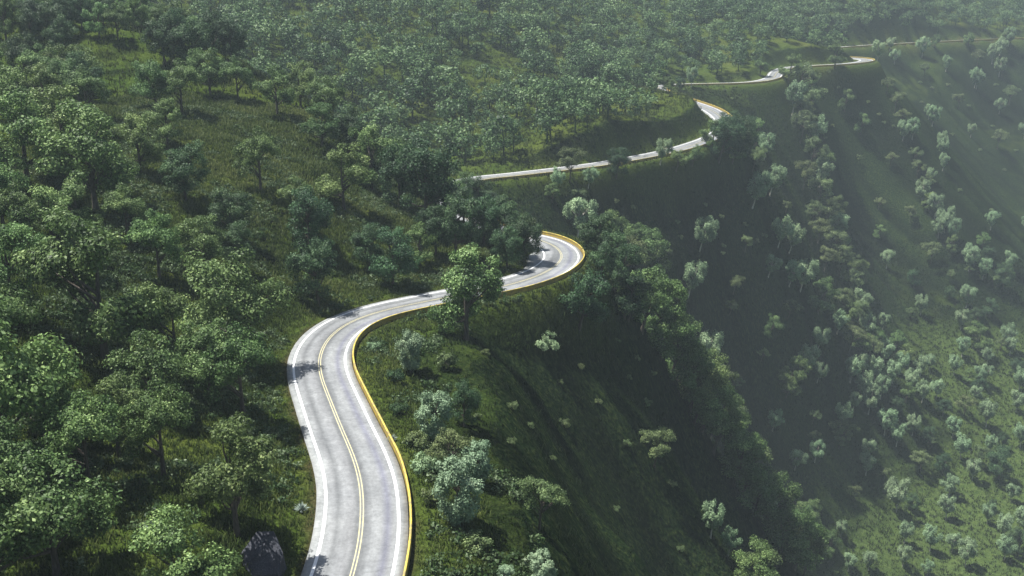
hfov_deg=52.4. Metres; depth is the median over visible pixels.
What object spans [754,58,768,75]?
tree
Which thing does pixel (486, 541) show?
bush
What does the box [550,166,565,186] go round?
birch
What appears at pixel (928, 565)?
birch
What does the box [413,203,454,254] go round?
tree
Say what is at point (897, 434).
birch
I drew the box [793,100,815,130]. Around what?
tree
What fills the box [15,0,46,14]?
tree
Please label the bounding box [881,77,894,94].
tree
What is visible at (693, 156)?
tree
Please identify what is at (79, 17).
tree
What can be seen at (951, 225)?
birch
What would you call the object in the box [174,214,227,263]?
tree
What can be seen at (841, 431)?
tree
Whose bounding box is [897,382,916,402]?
tree
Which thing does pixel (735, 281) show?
tree
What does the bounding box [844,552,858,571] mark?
birch
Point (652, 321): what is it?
tree
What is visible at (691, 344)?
tree
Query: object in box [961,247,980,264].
birch
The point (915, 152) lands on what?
tree
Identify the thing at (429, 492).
bush
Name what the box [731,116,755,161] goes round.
tree
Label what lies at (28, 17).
tree
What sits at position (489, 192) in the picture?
tree
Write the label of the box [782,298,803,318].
tree
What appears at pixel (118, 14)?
tree
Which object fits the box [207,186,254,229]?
tree
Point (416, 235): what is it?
tree
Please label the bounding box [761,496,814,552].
tree
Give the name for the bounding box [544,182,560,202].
tree
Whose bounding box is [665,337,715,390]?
tree
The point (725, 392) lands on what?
tree
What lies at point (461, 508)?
tree
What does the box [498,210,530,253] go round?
tree
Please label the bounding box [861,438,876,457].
birch
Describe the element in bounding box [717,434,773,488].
tree
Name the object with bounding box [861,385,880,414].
birch
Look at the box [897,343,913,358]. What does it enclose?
tree
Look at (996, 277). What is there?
tree
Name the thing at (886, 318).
birch
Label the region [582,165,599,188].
birch
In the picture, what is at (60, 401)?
tree
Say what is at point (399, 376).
bush
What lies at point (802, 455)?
birch
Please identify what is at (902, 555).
birch
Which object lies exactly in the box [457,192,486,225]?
tree
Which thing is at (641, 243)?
tree
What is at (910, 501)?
tree
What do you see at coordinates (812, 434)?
tree
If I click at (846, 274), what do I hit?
tree
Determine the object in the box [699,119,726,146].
tree
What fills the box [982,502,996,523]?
birch
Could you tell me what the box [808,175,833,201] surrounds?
tree
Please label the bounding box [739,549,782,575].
tree
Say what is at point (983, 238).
tree
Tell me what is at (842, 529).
birch
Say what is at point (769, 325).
tree
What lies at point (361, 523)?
road
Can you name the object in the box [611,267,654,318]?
tree
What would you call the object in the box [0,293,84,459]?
tree
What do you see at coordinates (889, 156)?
tree
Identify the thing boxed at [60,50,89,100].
tree
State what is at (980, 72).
birch
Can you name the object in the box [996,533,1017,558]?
birch
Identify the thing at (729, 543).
birch
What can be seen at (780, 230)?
birch
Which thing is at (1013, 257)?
birch
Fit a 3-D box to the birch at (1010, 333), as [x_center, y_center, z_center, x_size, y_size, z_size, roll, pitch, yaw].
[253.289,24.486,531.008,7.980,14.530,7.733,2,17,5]
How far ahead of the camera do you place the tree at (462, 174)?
288.32 m
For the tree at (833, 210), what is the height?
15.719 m
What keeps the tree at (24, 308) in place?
on the terrain at (984, 180)
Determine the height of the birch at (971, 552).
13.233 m
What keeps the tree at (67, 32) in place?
on the terrain at (984, 180)
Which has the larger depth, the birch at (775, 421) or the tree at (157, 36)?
the birch at (775, 421)
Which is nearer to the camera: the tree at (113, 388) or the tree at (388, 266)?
the tree at (113, 388)
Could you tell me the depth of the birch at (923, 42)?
783.22 m
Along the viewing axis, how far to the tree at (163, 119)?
212.72 m
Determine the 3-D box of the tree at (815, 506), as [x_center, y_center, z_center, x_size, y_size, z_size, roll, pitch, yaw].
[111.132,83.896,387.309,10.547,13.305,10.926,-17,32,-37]
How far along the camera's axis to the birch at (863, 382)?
450.62 m
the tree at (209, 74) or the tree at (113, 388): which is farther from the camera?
the tree at (209, 74)
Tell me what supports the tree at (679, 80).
on the terrain at (984, 180)
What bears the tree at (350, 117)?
on the terrain at (984, 180)
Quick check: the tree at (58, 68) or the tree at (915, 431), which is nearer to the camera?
the tree at (58, 68)
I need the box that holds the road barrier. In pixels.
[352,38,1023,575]
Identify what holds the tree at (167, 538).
on the terrain at (984, 180)
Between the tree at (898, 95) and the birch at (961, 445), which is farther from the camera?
the tree at (898, 95)
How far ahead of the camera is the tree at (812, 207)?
493.18 m
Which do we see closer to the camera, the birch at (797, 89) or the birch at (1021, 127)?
the birch at (797, 89)
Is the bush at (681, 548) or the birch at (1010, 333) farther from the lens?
the birch at (1010, 333)
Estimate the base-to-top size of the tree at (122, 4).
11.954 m
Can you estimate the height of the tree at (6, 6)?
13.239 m
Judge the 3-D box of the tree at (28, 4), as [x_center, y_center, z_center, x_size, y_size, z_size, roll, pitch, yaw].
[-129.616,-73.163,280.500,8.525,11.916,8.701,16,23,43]
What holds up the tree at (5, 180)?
on the terrain at (984, 180)
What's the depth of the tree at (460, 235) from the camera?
198.91 m
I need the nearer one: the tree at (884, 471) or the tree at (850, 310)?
the tree at (884, 471)
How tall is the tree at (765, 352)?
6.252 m
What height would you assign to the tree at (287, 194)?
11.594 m
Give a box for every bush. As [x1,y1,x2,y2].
[367,341,383,351]
[385,368,405,382]
[389,401,409,415]
[402,430,429,447]
[410,450,438,474]
[421,486,441,504]
[435,350,459,367]
[462,529,493,553]
[473,413,482,418]
[481,348,489,355]
[506,401,518,409]
[507,437,516,445]
[528,422,534,428]
[535,330,559,351]
[559,418,569,428]
[577,363,584,369]
[623,439,631,445]
[644,398,651,406]
[668,479,677,486]
[676,545,684,551]
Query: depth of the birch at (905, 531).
398.70 m
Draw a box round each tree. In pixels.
[0,0,21,41]
[0,26,10,58]
[0,40,7,53]
[0,50,18,83]
[0,64,39,119]
[0,88,75,186]
[0,162,30,228]
[0,179,49,248]
[0,221,48,304]
[0,280,44,361]
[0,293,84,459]
[0,352,84,438]
[0,415,47,487]
[0,447,122,575]
[0,457,66,571]
[2,32,45,79]
[5,184,97,251]
[8,207,169,361]
[11,0,45,35]
[13,84,86,151]
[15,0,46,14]
[15,43,57,73]
[17,7,44,40]
[19,60,62,118]
[27,98,139,211]
[32,388,123,482]
[35,1,70,37]
[38,57,82,100]
[40,13,79,54]
[40,43,80,72]
[45,0,79,32]
[50,177,103,228]
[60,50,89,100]
[62,63,111,106]
[63,0,92,29]
[73,44,104,79]
[77,66,104,101]
[80,0,97,18]
[80,2,112,39]
[86,371,145,459]
[90,0,112,25]
[96,154,140,190]
[100,4,129,39]
[101,182,151,234]
[101,328,190,402]
[108,112,165,171]
[112,0,141,22]
[112,377,194,476]
[117,0,150,27]
[123,0,150,29]
[123,208,183,276]
[125,281,211,361]
[128,58,169,105]
[128,501,242,575]
[139,11,180,65]
[141,2,162,29]
[141,97,182,144]
[149,58,205,114]
[150,2,168,24]
[156,0,191,29]
[157,139,210,200]
[159,7,185,47]
[171,16,211,61]
[173,317,242,395]
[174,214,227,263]
[174,245,294,337]
[179,411,277,536]
[185,46,229,93]
[186,15,197,37]
[192,321,277,414]
[197,8,227,56]
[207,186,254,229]
[217,17,248,63]
[218,55,256,99]
[219,219,255,264]
[231,125,282,190]
[252,64,295,115]
[276,175,315,231]
[281,60,317,106]
[283,236,336,305]
[285,185,334,245]
[300,102,339,146]
[305,74,346,116]
[313,142,370,209]
[332,103,369,150]
[345,122,398,190]
[350,222,385,265]
[368,224,421,285]
[377,141,422,206]
[386,136,419,158]
[394,134,463,210]
[394,328,424,371]
[402,221,437,265]
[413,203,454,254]
[413,390,452,440]
[419,165,459,203]
[423,426,475,460]
[426,193,484,252]
[426,242,506,340]
[432,453,484,527]
[438,177,472,211]
[440,183,472,223]
[450,378,482,426]
[456,171,478,188]
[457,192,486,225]
[459,174,494,202]
[461,439,492,485]
[464,193,503,244]
[478,200,522,244]
[480,183,501,204]
[481,194,510,223]
[489,225,523,267]
[496,564,514,575]
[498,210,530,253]
[504,213,544,262]
[514,475,570,529]
[527,548,557,575]
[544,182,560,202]
[556,146,589,182]
[557,268,610,330]
[568,188,586,199]
[577,212,621,251]
[589,230,627,273]
[600,208,628,234]
[603,243,643,293]
[605,146,631,178]
[608,234,647,260]
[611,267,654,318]
[616,282,654,322]
[622,222,650,253]
[628,224,670,271]
[628,264,687,334]
[631,248,671,281]
[638,426,676,467]
[641,292,688,340]
[645,304,699,359]
[651,74,663,91]
[661,76,675,91]
[662,311,706,372]
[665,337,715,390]
[671,149,689,171]
[676,76,685,88]
[676,347,730,410]
[683,373,721,427]
[687,144,706,166]
[689,373,737,432]
[690,363,739,392]
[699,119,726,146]
[700,394,751,455]
[705,115,746,163]
[709,408,767,469]
[710,399,748,439]
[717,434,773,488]
[718,109,745,151]
[721,432,770,497]
[725,300,738,314]
[728,135,749,163]
[730,275,744,294]
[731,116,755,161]
[732,534,780,575]
[735,464,781,517]
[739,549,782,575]
[740,114,757,146]
[741,235,752,250]
[750,146,767,171]
[750,471,802,533]
[753,117,765,145]
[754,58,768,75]
[757,347,770,360]
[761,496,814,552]
[763,313,784,338]
[778,53,804,81]
[778,356,810,380]
[778,511,829,571]
[779,375,801,397]
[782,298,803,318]
[783,200,791,209]
[790,60,821,82]
[790,110,818,143]
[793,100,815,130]
[793,159,818,189]
[795,498,821,522]
[796,528,829,575]
[803,77,820,99]
[803,85,827,116]
[804,134,828,160]
[805,200,827,227]
[807,217,833,243]
[807,276,841,314]
[807,430,821,439]
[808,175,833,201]
[809,410,821,422]
[810,147,835,161]
[817,200,845,226]
[819,246,841,271]
[823,230,847,248]
[826,194,847,213]
[826,529,842,553]
[827,40,847,68]
[828,418,860,448]
[832,220,850,243]
[832,243,855,274]
[833,288,859,310]
[837,88,856,111]
[840,268,864,293]
[841,301,862,323]
[841,322,869,351]
[847,254,869,281]
[848,320,865,332]
[848,485,862,498]
[851,334,872,353]
[852,299,871,325]
[853,112,871,134]
[861,334,883,356]
[864,326,886,350]
[872,224,887,239]
[874,197,886,209]
[880,468,890,478]
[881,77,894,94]
[885,152,898,165]
[889,92,904,111]
[889,329,907,350]
[889,395,905,413]
[892,108,912,118]
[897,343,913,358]
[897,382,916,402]
[904,205,916,222]
[905,307,915,317]
[905,492,920,510]
[907,147,923,159]
[907,269,921,288]
[907,422,920,435]
[910,450,934,471]
[911,159,926,177]
[919,63,930,76]
[920,173,935,183]
[920,426,937,442]
[921,191,937,211]
[921,241,941,262]
[930,435,939,447]
[931,34,941,47]
[933,452,951,474]
[935,399,952,415]
[944,285,955,299]
[945,234,960,254]
[946,269,954,280]
[952,93,964,108]
[955,394,979,415]
[961,368,977,383]
[963,32,975,45]
[963,320,993,350]
[964,265,975,274]
[968,307,986,326]
[969,378,989,391]
[970,49,985,65]
[974,444,992,459]
[976,232,990,247]
[981,245,996,260]
[982,297,998,315]
[986,444,1013,480]
[987,273,1000,286]
[988,499,997,510]
[991,129,1009,148]
[993,261,1015,288]
[995,337,1008,350]
[997,431,1010,445]
[1000,30,1013,41]
[1002,85,1021,104]
[1005,526,1023,556]
[1007,357,1023,374]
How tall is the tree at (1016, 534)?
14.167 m
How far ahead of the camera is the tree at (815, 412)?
411.64 m
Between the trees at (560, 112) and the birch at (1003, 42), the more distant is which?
the birch at (1003, 42)
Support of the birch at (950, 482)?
on the terrain at (984, 180)
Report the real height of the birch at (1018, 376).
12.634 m
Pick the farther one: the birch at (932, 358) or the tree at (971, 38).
the tree at (971, 38)
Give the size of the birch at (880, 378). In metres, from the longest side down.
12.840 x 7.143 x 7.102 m
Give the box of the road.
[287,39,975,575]
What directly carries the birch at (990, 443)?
on the terrain at (984, 180)
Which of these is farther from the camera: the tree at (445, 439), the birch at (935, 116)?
the birch at (935, 116)
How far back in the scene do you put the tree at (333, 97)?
258.92 m
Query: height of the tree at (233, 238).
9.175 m
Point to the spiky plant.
(300, 506)
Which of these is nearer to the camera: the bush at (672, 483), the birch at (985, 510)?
the bush at (672, 483)
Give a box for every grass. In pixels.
[0,0,1023,575]
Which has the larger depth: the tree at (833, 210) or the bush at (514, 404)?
the tree at (833, 210)
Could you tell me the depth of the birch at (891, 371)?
460.66 m
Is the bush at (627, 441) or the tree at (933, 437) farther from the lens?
the tree at (933, 437)
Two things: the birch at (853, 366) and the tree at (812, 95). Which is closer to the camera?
the birch at (853, 366)
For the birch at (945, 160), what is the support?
on the terrain at (984, 180)
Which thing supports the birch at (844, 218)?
on the terrain at (984, 180)
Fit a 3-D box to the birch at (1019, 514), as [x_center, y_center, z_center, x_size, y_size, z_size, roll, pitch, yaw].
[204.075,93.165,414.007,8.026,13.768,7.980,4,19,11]
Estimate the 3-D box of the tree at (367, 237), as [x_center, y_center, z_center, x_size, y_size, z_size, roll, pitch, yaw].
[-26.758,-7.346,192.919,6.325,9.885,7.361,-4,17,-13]
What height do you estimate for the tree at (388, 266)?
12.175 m
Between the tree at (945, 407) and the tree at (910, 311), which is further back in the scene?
the tree at (910, 311)
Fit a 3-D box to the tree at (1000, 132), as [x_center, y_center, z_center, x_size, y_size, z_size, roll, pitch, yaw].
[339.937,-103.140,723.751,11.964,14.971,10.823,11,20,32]
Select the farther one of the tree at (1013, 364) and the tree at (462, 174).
the tree at (1013, 364)
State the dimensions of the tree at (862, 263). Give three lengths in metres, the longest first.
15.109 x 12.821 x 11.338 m
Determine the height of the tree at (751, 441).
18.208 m
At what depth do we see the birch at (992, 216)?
586.32 m
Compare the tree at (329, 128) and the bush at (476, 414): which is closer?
the bush at (476, 414)
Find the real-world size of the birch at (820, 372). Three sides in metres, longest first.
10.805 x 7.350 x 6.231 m
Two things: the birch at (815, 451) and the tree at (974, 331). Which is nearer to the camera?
the birch at (815, 451)
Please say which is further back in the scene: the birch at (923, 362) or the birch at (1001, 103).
the birch at (1001, 103)
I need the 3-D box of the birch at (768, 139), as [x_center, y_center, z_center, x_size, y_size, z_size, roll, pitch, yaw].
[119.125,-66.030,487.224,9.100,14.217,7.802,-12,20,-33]
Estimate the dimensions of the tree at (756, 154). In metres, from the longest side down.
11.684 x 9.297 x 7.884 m
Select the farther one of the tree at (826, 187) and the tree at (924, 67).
the tree at (924, 67)
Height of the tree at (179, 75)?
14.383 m
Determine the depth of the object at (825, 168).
540.63 m
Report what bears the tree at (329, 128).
on the terrain at (984, 180)
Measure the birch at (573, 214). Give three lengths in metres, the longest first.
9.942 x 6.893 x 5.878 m
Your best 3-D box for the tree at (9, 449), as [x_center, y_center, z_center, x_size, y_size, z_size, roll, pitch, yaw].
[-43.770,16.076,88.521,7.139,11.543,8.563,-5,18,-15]
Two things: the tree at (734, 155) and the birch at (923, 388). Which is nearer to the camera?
the tree at (734, 155)
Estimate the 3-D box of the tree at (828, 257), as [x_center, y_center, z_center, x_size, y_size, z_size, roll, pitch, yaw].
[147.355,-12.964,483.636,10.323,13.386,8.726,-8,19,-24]
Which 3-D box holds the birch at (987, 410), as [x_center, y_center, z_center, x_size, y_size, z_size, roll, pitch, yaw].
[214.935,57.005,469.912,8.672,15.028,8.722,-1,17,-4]
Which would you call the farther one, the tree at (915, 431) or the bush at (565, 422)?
the tree at (915, 431)
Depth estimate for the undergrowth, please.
136.54 m
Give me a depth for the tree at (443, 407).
118.31 m
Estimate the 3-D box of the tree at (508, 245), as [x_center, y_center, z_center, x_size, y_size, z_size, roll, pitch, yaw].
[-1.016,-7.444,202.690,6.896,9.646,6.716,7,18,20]
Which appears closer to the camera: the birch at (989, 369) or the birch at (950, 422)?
the birch at (950, 422)
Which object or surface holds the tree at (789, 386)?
on the terrain at (984, 180)
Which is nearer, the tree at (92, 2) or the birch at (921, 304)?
the tree at (92, 2)
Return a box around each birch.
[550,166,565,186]
[562,197,598,236]
[568,198,585,218]
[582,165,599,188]
[655,138,673,165]
[683,260,707,297]
[686,65,698,86]
[694,215,719,249]
[699,329,724,359]
[701,499,725,537]
[720,525,742,555]
[747,170,773,208]
[758,132,775,158]
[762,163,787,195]
[765,254,782,277]
[767,408,784,430]
[770,214,795,246]
[784,79,808,115]
[785,259,804,286]
[786,224,805,253]
[789,449,808,469]
[797,258,818,291]
[798,343,821,370]
[808,113,828,136]
[809,439,825,462]
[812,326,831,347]
[814,362,829,381]
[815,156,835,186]
[828,212,849,238]
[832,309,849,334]
[834,401,853,420]
[836,520,847,536]
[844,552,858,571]
[845,355,865,382]
[850,391,861,409]
[854,287,873,314]
[855,370,877,399]
[858,353,875,374]
[859,314,875,332]
[859,450,876,475]
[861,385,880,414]
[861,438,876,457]
[863,551,877,570]
[868,356,884,380]
[871,39,885,60]
[875,374,891,399]
[877,408,898,435]
[879,312,890,328]
[880,249,895,268]
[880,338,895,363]
[882,364,895,380]
[884,476,910,511]
[885,359,902,383]
[886,37,895,50]
[889,49,900,64]
[889,422,906,446]
[894,351,910,374]
[897,119,911,140]
[897,545,912,564]
[899,520,914,543]
[904,368,921,385]
[906,414,921,435]
[907,117,920,139]
[913,354,928,375]
[915,36,931,57]
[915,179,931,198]
[915,293,928,315]
[916,378,932,402]
[920,558,934,575]
[922,524,943,550]
[924,104,935,119]
[925,354,935,369]
[926,105,942,126]
[926,168,937,177]
[926,192,944,218]
[930,378,944,398]
[931,215,946,237]
[936,130,948,143]
[936,138,948,151]
[936,205,955,232]
[937,493,955,519]
[939,152,950,170]
[939,473,959,497]
[942,54,952,71]
[945,415,962,436]
[945,533,960,551]
[947,217,961,242]
[948,353,963,374]
[954,431,971,459]
[955,309,969,329]
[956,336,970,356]
[958,536,977,566]
[960,284,977,307]
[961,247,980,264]
[964,242,978,256]
[966,457,981,479]
[967,123,977,136]
[969,66,984,87]
[969,385,982,398]
[974,70,985,88]
[974,366,987,379]
[977,258,992,279]
[978,398,998,426]
[979,364,994,378]
[981,346,994,360]
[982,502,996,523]
[984,211,1000,229]
[985,433,998,448]
[987,43,1002,63]
[994,57,1007,76]
[994,97,1007,113]
[996,35,1008,55]
[996,512,1014,532]
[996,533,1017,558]
[1000,322,1018,339]
[1004,26,1016,46]
[1005,250,1018,265]
[1005,336,1018,355]
[1006,483,1020,500]
[1011,390,1023,412]
[1012,422,1023,447]
[1013,365,1023,388]
[1013,505,1023,529]
[1018,122,1023,134]
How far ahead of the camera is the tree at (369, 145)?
230.12 m
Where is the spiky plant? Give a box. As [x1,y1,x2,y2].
[294,501,308,511]
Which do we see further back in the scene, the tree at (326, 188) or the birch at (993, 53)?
the birch at (993, 53)
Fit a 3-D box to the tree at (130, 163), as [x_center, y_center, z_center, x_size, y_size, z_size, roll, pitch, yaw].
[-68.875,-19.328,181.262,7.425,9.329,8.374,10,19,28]
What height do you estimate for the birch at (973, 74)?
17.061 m
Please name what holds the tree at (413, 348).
on the terrain at (984, 180)
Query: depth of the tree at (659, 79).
455.79 m
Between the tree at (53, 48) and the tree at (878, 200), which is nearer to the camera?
the tree at (53, 48)
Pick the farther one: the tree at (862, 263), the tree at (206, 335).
the tree at (862, 263)
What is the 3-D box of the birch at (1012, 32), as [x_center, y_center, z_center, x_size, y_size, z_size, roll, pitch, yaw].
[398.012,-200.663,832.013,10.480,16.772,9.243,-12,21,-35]
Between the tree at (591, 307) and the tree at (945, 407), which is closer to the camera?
the tree at (591, 307)
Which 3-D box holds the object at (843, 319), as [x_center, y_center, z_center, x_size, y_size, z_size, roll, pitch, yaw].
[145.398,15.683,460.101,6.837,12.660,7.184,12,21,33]
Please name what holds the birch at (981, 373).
on the terrain at (984, 180)
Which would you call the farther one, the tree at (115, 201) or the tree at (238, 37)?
the tree at (238, 37)
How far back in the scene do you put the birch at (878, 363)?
458.28 m
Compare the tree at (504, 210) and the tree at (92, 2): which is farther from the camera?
the tree at (92, 2)
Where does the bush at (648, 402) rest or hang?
on the terrain at (984, 180)
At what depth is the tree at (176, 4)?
310.13 m
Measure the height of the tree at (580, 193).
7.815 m
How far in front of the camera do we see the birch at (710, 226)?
378.53 m
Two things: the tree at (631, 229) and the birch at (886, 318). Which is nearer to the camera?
the tree at (631, 229)
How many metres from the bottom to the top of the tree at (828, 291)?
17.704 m
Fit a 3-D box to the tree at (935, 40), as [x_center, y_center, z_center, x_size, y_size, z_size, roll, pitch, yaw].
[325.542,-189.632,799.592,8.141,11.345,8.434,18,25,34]
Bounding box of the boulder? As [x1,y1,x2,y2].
[241,531,286,575]
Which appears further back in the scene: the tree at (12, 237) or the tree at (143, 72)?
the tree at (143, 72)
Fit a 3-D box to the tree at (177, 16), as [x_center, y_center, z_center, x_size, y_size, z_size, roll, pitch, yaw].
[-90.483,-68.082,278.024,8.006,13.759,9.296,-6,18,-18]
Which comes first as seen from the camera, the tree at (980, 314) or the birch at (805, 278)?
the birch at (805, 278)
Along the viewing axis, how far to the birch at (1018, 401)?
486.13 m
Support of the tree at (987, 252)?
on the terrain at (984, 180)
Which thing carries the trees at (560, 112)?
on the terrain at (984, 180)
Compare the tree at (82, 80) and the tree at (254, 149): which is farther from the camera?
the tree at (82, 80)
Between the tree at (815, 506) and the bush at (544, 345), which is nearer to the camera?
the bush at (544, 345)
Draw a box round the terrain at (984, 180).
[0,0,1023,575]
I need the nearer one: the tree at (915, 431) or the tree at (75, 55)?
the tree at (75, 55)
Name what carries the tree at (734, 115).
on the terrain at (984, 180)
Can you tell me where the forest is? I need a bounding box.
[114,0,1023,163]
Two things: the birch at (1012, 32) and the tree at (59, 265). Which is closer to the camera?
the tree at (59, 265)
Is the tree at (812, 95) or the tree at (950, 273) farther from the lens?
the tree at (812, 95)
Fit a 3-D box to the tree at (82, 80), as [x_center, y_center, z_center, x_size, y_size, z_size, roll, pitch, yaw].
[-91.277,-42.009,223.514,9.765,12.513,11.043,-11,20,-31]
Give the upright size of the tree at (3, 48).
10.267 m
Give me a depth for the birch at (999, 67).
803.71 m
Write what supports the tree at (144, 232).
on the terrain at (984, 180)
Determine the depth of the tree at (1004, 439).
460.52 m
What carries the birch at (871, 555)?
on the terrain at (984, 180)
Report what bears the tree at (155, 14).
on the terrain at (984, 180)
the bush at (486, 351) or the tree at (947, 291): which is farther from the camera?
the tree at (947, 291)
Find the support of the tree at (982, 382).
on the terrain at (984, 180)
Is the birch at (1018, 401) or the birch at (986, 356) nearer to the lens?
the birch at (1018, 401)
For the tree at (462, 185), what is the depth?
238.91 m
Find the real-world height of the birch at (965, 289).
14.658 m
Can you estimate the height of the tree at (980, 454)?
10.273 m
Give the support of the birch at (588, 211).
on the terrain at (984, 180)
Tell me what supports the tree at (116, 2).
on the terrain at (984, 180)
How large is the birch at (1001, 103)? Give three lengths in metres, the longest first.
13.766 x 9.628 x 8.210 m
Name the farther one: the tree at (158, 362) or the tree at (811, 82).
the tree at (811, 82)
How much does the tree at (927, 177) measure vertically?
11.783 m
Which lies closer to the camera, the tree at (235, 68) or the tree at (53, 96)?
the tree at (53, 96)
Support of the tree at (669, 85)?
on the terrain at (984, 180)
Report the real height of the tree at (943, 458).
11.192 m
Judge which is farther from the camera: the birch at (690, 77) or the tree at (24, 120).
the birch at (690, 77)
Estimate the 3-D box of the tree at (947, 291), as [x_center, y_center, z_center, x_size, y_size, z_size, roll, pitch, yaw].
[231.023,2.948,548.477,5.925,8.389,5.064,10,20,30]
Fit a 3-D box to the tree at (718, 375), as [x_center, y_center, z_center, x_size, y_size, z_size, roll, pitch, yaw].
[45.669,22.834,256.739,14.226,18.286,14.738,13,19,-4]
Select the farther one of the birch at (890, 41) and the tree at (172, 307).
the birch at (890, 41)
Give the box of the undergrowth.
[1,100,596,575]
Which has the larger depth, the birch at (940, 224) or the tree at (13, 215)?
the birch at (940, 224)
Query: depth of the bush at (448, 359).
145.95 m
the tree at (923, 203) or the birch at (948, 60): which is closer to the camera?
the tree at (923, 203)
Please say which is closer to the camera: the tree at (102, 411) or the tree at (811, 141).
the tree at (102, 411)
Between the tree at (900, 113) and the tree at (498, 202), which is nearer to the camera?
the tree at (498, 202)
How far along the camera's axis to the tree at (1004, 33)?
830.02 m
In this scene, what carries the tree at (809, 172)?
on the terrain at (984, 180)
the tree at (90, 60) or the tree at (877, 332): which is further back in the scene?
the tree at (877, 332)
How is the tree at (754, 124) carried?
on the terrain at (984, 180)
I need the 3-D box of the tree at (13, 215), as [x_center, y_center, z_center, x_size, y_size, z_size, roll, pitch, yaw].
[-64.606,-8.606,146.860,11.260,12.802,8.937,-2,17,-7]
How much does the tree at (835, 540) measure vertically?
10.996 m
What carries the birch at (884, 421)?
on the terrain at (984, 180)
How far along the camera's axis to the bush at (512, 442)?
127.38 m
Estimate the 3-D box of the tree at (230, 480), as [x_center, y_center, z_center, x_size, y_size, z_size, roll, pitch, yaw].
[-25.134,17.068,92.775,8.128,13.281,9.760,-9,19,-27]
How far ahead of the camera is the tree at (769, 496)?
262.90 m
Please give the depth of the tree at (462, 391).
123.22 m
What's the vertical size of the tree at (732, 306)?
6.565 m
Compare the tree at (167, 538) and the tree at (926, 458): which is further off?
the tree at (926, 458)
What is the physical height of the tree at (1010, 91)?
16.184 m
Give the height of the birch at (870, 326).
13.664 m
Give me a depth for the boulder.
91.69 m
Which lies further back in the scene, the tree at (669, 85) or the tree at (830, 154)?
the tree at (830, 154)
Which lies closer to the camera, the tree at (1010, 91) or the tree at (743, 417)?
the tree at (743, 417)
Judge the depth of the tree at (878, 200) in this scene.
586.16 m
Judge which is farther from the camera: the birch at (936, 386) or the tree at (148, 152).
the birch at (936, 386)
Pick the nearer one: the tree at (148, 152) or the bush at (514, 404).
the bush at (514, 404)
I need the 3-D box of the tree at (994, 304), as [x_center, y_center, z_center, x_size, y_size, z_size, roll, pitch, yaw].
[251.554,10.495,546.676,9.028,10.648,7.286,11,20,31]
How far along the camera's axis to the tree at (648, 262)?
341.51 m
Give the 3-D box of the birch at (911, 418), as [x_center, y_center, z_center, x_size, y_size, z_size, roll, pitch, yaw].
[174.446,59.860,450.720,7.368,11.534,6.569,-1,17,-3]
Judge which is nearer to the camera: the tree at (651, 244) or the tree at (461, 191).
the tree at (461, 191)
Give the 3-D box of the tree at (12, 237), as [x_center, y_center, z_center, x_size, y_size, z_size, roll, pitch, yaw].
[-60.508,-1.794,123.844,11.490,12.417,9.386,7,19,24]
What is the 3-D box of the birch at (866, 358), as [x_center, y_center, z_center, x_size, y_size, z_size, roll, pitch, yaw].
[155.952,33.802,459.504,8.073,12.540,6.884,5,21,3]
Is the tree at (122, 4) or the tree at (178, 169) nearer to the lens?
the tree at (178, 169)
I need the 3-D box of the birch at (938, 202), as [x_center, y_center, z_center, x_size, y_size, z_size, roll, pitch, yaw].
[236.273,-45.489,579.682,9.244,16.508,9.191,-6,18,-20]
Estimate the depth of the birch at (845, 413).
434.85 m
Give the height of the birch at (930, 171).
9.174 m
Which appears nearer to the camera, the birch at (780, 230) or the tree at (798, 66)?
the birch at (780, 230)
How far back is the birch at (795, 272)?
431.87 m
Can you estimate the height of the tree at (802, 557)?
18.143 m
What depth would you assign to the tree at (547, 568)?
94.41 m
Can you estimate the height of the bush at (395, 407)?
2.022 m
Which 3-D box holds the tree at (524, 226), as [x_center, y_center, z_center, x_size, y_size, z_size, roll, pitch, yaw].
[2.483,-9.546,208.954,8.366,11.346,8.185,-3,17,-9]
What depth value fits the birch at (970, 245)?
563.73 m
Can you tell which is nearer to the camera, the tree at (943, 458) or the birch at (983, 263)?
the tree at (943, 458)
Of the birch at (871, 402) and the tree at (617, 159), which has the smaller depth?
the tree at (617, 159)
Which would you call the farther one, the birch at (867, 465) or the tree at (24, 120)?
the birch at (867, 465)
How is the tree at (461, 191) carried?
on the terrain at (984, 180)
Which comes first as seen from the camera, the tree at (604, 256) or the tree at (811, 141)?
the tree at (604, 256)
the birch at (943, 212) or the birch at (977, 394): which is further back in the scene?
the birch at (943, 212)
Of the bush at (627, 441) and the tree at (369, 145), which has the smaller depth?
the bush at (627, 441)
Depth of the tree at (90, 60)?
251.12 m
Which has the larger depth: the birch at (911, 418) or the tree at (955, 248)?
the tree at (955, 248)
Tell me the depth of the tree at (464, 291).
162.58 m
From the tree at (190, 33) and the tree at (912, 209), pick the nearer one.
the tree at (190, 33)
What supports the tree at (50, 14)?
on the terrain at (984, 180)
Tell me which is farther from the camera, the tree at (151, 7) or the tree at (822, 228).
the tree at (822, 228)
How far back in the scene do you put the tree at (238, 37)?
281.32 m
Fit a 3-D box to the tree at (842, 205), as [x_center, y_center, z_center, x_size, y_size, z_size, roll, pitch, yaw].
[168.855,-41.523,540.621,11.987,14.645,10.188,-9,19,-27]
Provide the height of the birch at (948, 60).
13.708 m
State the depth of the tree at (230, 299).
138.37 m
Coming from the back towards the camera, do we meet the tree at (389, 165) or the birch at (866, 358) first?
the birch at (866, 358)
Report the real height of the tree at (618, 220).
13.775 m
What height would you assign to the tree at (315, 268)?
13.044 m

